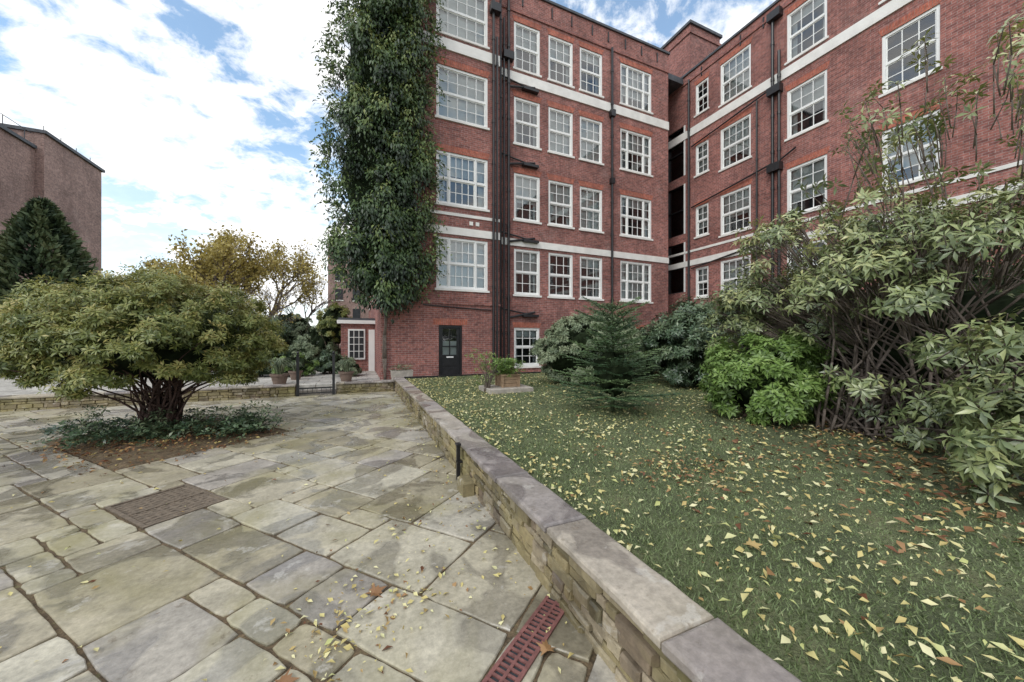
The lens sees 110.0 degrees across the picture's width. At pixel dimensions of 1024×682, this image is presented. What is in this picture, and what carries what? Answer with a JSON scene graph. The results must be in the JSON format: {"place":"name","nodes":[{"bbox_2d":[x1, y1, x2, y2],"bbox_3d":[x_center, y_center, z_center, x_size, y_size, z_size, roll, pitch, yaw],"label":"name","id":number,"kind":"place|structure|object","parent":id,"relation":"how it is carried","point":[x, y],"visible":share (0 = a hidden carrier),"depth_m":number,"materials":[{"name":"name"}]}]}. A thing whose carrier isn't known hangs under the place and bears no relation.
{"place":"outdoors","nodes":[
{"label":"outdoors","id":0,"kind":"place"},
{"bbox_2d":[0,369,394,394],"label":"terrace pavement","id":1,"kind":"structure","parent":0,"point":[317,379],"depth_m":11.13,"materials":[{"name":"grey stone"}]},
{"bbox_2d":[0,113,104,282],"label":"brown brick block","id":2,"kind":"structure","parent":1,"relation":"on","point":[62,175],"depth_m":23.72,"materials":[{"name":"brick"}]},
{"bbox_2d":[213,358,273,375],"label":"shrub","id":3,"kind":"object","parent":1,"relation":"on","point":[266,370],"visible":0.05,"depth_m":13.04,"materials":[{"name":"green plant"}]},
{"bbox_2d":[238,315,296,358],"bbox_3d":[-12.002,0.056,15.981,4.764,2.601,3.105,0,0,-24],"label":"hedge shrub","id":4,"kind":"object","parent":1,"relation":"on","point":[285,337],"visible":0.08,"depth_m":16.47,"materials":[{"name":"green plant"}]},
{"bbox_2d":[271,352,319,375],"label":"shrub","id":5,"kind":"object","parent":1,"relation":"on","point":[307,367],"visible":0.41,"depth_m":13.34,"materials":[{"name":"green plant"}]},
{"bbox_2d":[289,325,340,369],"bbox_3d":[-8.905,0.295,16.396,2.235,2.090,2.234,0,0,19],"label":"hedge shrub","id":6,"kind":"object","parent":1,"relation":"on","point":[311,346],"visible":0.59,"depth_m":15.75,"materials":[{"name":"green plant"}]},
{"bbox_2d":[313,349,347,373],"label":"shrub","id":7,"kind":"object","parent":1,"relation":"on","point":[324,358],"visible":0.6,"depth_m":14.29,"materials":[{"name":"green plant"}]},
{"bbox_2d":[315,302,351,353],"bbox_3d":[-8.080,-0.225,16.439,1.702,3.113,2.092,0,0,-24],"label":"hedge shrub","id":8,"kind":"object","parent":1,"relation":"on","point":[327,325],"visible":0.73,"depth_m":16.04,"materials":[{"name":"green plant"}]},
{"bbox_2d":[331,357,362,376],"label":"shrub","id":9,"kind":"object","parent":1,"relation":"on","point":[356,368],"visible":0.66,"depth_m":13.29,"materials":[{"name":"green plant"}]},
{"bbox_2d":[337,317,374,370],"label":"garden lodge","id":10,"kind":"structure","parent":1,"relation":"on","point":[358,340],"depth_m":15.58,"materials":[{"name":"red brick"}]},
{"bbox_2d":[390,364,413,384],"bbox_3d":[-3.667,1.092,11.977,0.901,0.715,0.536,0,0,-32],"label":"stone trough planter","id":11,"kind":"object","parent":1,"relation":"on","point":[402,373],"visible":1,"depth_m":11.87,"materials":[{"name":"grey stone"}]},
{"bbox_2d":[268,358,294,383],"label":"potted grass","id":12,"kind":"object","parent":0,"point":[278,376],"depth_m":10.87,"materials":[{"name":"green plant"}]},
{"bbox_2d":[0,393,573,681],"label":"fallen leaves","id":13,"kind":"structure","parent":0,"point":[345,626],"depth_m":2.18,"materials":[{"name":"yellow plant"}]},
{"bbox_2d":[288,361,302,379],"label":"potted grass","id":14,"kind":"object","parent":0,"point":[293,375],"depth_m":12.16,"materials":[{"name":"green plant"}]},
{"bbox_2d":[0,391,616,681],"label":"stone paving","id":15,"kind":"structure","parent":0,"point":[121,606],"depth_m":2.59,"materials":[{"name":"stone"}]},
{"bbox_2d":[0,386,295,411],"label":"rubble courses","id":16,"kind":"object","parent":15,"relation":"on","point":[23,404],"visible":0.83,"depth_m":8.85,"materials":[{"name":"stone"}]},
{"bbox_2d":[0,383,295,399],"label":"coping slabs","id":17,"kind":"structure","parent":16,"relation":"on","point":[128,392],"depth_m":9.31,"materials":[{"name":"stone"}]},
{"bbox_2d":[14,400,296,475],"bbox_3d":[-5.816,1.327,6.023,3.590,0.606,2.705,0,0,26],"label":"planting bed","id":18,"kind":"object","parent":15,"relation":"on","point":[107,445],"visible":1,"depth_m":5.55,"materials":[{"name":"soil"}]},
{"bbox_2d":[0,264,288,429],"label":"pieris shrub","id":19,"kind":"object","parent":18,"relation":"on","point":[159,330],"visible":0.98,"depth_m":5.24,"materials":[{"name":"green plant"}]},
{"bbox_2d":[104,484,227,528],"bbox_3d":[-3.401,1.614,3.539,0.855,0.032,0.630,0,0,27],"label":"manhole cover","id":20,"kind":"object","parent":15,"relation":"in","point":[163,506],"visible":0.99,"depth_m":3.51,"materials":[{"name":"metal"}]},
{"bbox_2d":[275,666,298,681],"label":"maple leaf","id":21,"kind":"object","parent":15,"relation":"on","point":[286,677],"visible":1,"depth_m":1.68,"materials":[{"name":"orange plant"}]},
{"bbox_2d":[295,351,335,396],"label":"garden gate","id":22,"kind":"structure","parent":15,"relation":"on","point":[316,391],"depth_m":10.60,"materials":[{"name":"black metal"}]},
{"bbox_2d":[336,382,393,393],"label":"rubble courses","id":23,"kind":"object","parent":15,"relation":"on","point":[362,388],"visible":0.92,"depth_m":11.10,"materials":[{"name":"stone"}]},
{"bbox_2d":[336,380,393,384],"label":"coping slabs","id":24,"kind":"structure","parent":23,"relation":"on","point":[362,382],"depth_m":11.15,"materials":[{"name":"stone"}]},
{"bbox_2d":[365,584,385,597],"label":"maple leaf","id":25,"kind":"object","parent":15,"relation":"on","point":[376,591],"visible":1,"depth_m":2.27,"materials":[{"name":"orange plant"}]},
{"bbox_2d":[455,442,462,479],"bbox_3d":[-0.616,1.400,4.138,0.070,0.440,0.080,0,0,-24],"label":"iron post","id":26,"kind":"object","parent":15,"relation":"on","point":[458,459],"visible":0.88,"depth_m":4.12,"materials":[{"name":"black metal"}]},
{"bbox_2d":[457,474,473,497],"bbox_3d":[-0.489,1.540,3.784,0.120,0.180,0.230,0,0,-24],"label":"stone block","id":27,"kind":"object","parent":15,"relation":"on","point":[465,485],"depth_m":3.70,"materials":[{"name":"beige stone"}]},
{"bbox_2d":[482,595,563,681],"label":"drain grate","id":28,"kind":"object","parent":15,"relation":"on","point":[517,658],"visible":0.96,"depth_m":1.87,"materials":[{"name":"red metal"}]},
{"bbox_2d":[394,381,691,681],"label":"rubble courses","id":29,"kind":"object","parent":15,"relation":"on","point":[626,648],"visible":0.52,"depth_m":2.06,"materials":[{"name":"stone"}]},
{"bbox_2d":[393,377,801,681],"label":"coping slabs","id":30,"kind":"structure","parent":29,"relation":"on","point":[692,639],"depth_m":1.74,"materials":[{"name":"stone"}]},
{"bbox_2d":[536,639,556,655],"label":"maple leaf","id":31,"kind":"object","parent":15,"relation":"on","point":[545,646],"visible":1,"depth_m":1.85,"materials":[{"name":"orange plant"}]},
{"bbox_2d":[336,359,353,381],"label":"potted grass","id":32,"kind":"object","parent":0,"point":[346,374],"depth_m":11.69,"materials":[{"name":"green plant"}]},
{"bbox_2d":[0,0,775,325],"label":"sky","id":33,"kind":"structure","parent":0,"point":[196,115],"materials":[{"name":"white"}]},
{"bbox_2d":[406,370,1023,681],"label":"lawn","id":34,"kind":"structure","parent":0,"point":[670,539],"depth_m":2.35,"materials":[{"name":"green plant"}]},
{"bbox_2d":[404,372,541,378],"bbox_3d":[3.195,1.355,14.496,14.580,0.390,0.080,0,0,-24],"label":"lawn edging","id":35,"kind":"object","parent":34,"relation":"on","point":[457,375],"visible":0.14,"depth_m":12.13,"materials":[{"name":"black metal"}]},
{"bbox_2d":[464,350,508,391],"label":"rose bush","id":36,"kind":"object","parent":34,"relation":"on","point":[488,383],"visible":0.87,"depth_m":8.45,"materials":[{"name":"green plant"}]},
{"bbox_2d":[479,357,532,394],"bbox_3d":[-0.168,0.811,8.800,1.110,0.858,1.208,0,0,-24],"label":"wooden planter on plinth","id":37,"kind":"object","parent":34,"relation":"on","point":[508,381],"visible":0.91,"depth_m":8.57,"materials":[{"name":"wood"}]},
{"bbox_2d":[529,309,651,384],"bbox_3d":[2.213,0.179,10.240,3.457,2.115,2.856,0,0,-24],"label":"round grey shrub","id":38,"kind":"object","parent":34,"relation":"on","point":[561,333],"visible":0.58,"depth_m":9.46,"materials":[{"name":"green plant"}]},
{"bbox_2d":[547,296,681,412],"bbox_3d":[1.691,0.226,5.959,1.914,1.990,1.937,0,0,-24],"label":"spruce sapling","id":39,"kind":"object","parent":34,"relation":"on","point":[612,371],"visible":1,"depth_m":5.89,"materials":[{"name":"green plant"}]},
{"bbox_2d":[621,319,662,377],"bbox_3d":[3.622,0.221,12.107,2.831,2.066,2.528,0,0,-24],"label":"camellia shrub","id":40,"kind":"object","parent":34,"relation":"on","point":[642,329],"visible":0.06,"depth_m":11.55,"materials":[{"name":"green plant"}]},
{"bbox_2d":[639,324,668,370],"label":"camellia shrub","id":41,"kind":"object","parent":34,"relation":"on","point":[663,366],"depth_m":12.87,"materials":[{"name":"green plant"}]},
{"bbox_2d":[609,443,768,517],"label":"fallen leaves","id":42,"kind":"object","parent":34,"relation":"on","point":[700,477],"visible":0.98,"depth_m":3.15,"materials":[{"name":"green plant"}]},
{"bbox_2d":[641,294,756,386],"bbox_3d":[5.212,-0.003,9.523,3.416,2.561,3.470,0,0,-24],"label":"dark rhododendron","id":43,"kind":"object","parent":34,"relation":"on","point":[678,341],"visible":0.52,"depth_m":8.99,"materials":[{"name":"green plant"}]},
{"bbox_2d":[745,538,762,551],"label":"maple leaf","id":44,"kind":"object","parent":34,"relation":"on","point":[753,543],"visible":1,"depth_m":2.08,"materials":[{"name":"yellow plant"}]},
{"bbox_2d":[698,325,841,426],"bbox_3d":[3.872,0.495,5.580,1.927,1.489,1.879,0,0,-24],"label":"laurel shrub","id":45,"kind":"object","parent":34,"relation":"on","point":[780,381],"visible":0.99,"depth_m":5.08,"materials":[{"name":"green plant"}]},
{"bbox_2d":[576,404,1023,619],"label":"fallen leaves under shrub","id":46,"kind":"object","parent":34,"relation":"on","point":[904,520],"visible":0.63,"depth_m":3.01,"materials":[{"name":"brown plant"}]},
{"bbox_2d":[764,262,835,382],"bbox_3d":[7.765,-0.374,9.328,3.386,3.335,3.292,0,0,-39],"label":"dark rhododendron","id":47,"kind":"object","parent":34,"relation":"on","point":[808,327],"visible":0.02,"depth_m":8.35,"materials":[{"name":"green plant"}]},
{"bbox_2d":[699,2,1023,509],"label":"rhododendron bush","id":48,"kind":"object","parent":34,"relation":"on","point":[927,347],"visible":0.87,"depth_m":4.15,"materials":[{"name":"green plant"}]},
{"bbox_2d":[949,259,1023,298],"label":"camellia shrub","id":49,"kind":"object","parent":34,"relation":"on","point":[1015,291],"visible":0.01,"depth_m":7.43,"materials":[{"name":"green plant"}]},
{"bbox_2d":[406,371,1023,681],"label":"fallen leaves lawn","id":50,"kind":"structure","parent":0,"point":[927,650],"depth_m":2.44,"materials":[{"name":"yellow plant"}]},
{"label":"far lawn","id":51,"kind":"structure","parent":0,"visible":0},
{"bbox_2d":[0,306,96,367],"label":"hedge shrub","id":52,"kind":"object","parent":51,"relation":"on","point":[63,360],"visible":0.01,"depth_m":15.13,"materials":[{"name":"green plant"}]},
{"bbox_2d":[0,196,100,361],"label":"cypress tree","id":53,"kind":"object","parent":51,"relation":"on","point":[40,224],"visible":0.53,"depth_m":17.23,"materials":[{"name":"green plant"}]},
{"bbox_2d":[129,256,208,309],"bbox_3d":[-25.456,-2.635,27.465,6.903,7.943,4.880,0,0,-24],"label":"bare tree","id":54,"kind":"object","parent":51,"relation":"on","point":[163,264],"visible":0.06,"depth_m":26.34,"materials":[{"name":"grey plant"}]},
{"bbox_2d":[118,222,281,308],"bbox_3d":[-16.222,-2.640,19.952,5.943,7.955,9.862,0,0,-24],"label":"autumn tree","id":55,"kind":"object","parent":51,"relation":"on","point":[221,252],"visible":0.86,"depth_m":19.24,"materials":[{"name":"yellow plant"}]},
{"bbox_2d":[186,236,328,316],"bbox_3d":[-15.608,-2.750,22.824,7.491,8.197,5.686,0,0,-24],"label":"autumn tree","id":56,"kind":"object","parent":51,"relation":"on","point":[300,268],"visible":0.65,"depth_m":23.46,"materials":[{"name":"yellow plant"}]},
{"bbox_2d":[246,276,306,326],"bbox_3d":[-11.931,-1.024,17.683,3.121,4.704,4.365,0,0,-24],"label":"bare tree","id":57,"kind":"object","parent":51,"relation":"on","point":[268,302],"visible":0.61,"depth_m":17.84,"materials":[{"name":"grey plant"}]},
{"bbox_2d":[277,312,318,356],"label":"hedge shrub","id":58,"kind":"object","parent":51,"relation":"on","point":[302,326],"visible":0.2,"depth_m":17.84,"materials":[{"name":"green plant"}]},
{"bbox_2d":[270,275,342,317],"bbox_3d":[-15.083,-1.841,26.317,5.264,6.353,6.049,0,0,-24],"label":"bare tree","id":59,"kind":"object","parent":51,"relation":"on","point":[316,308],"visible":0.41,"depth_m":25.66,"materials":[{"name":"grey plant"}]},
{"label":"ground","id":60,"kind":"structure","parent":0,"visible":0},
{"bbox_2d":[326,239,368,346],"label":"distant brick house","id":61,"kind":"structure","parent":60,"relation":"on","point":[351,306],"depth_m":56.19,"materials":[{"name":"brown brick"}]},
{"bbox_2d":[369,0,1023,377],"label":"brick walls","id":62,"kind":"structure","parent":60,"relation":"on","point":[968,28],"depth_m":14.63,"materials":[{"name":"red brick"}]},
{"bbox_2d":[308,0,451,379],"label":"climbing wisteria","id":63,"kind":"object","parent":62,"relation":"attached to","point":[382,171],"visible":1,"depth_m":11.49,"materials":[{"name":"green plant"}]},
{"bbox_2d":[423,0,795,372],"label":"drainpipes","id":64,"kind":"object","parent":62,"relation":"attached to","point":[771,92],"visible":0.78,"depth_m":14.48,"materials":[{"name":"black metal"}]},
{"bbox_2d":[370,0,939,374],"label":"sash windows and door","id":65,"kind":"structure","parent":62,"relation":"attached to","point":[465,265],"depth_m":15.21,"materials":[{"name":"white wood"}]},
{"bbox_2d":[369,0,1023,379],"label":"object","id":66,"kind":"object","parent":62,"relation":"attached to","point":[675,83],"visible":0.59,"depth_m":15.15,"materials":[{"name":"white stone"}]}
]}

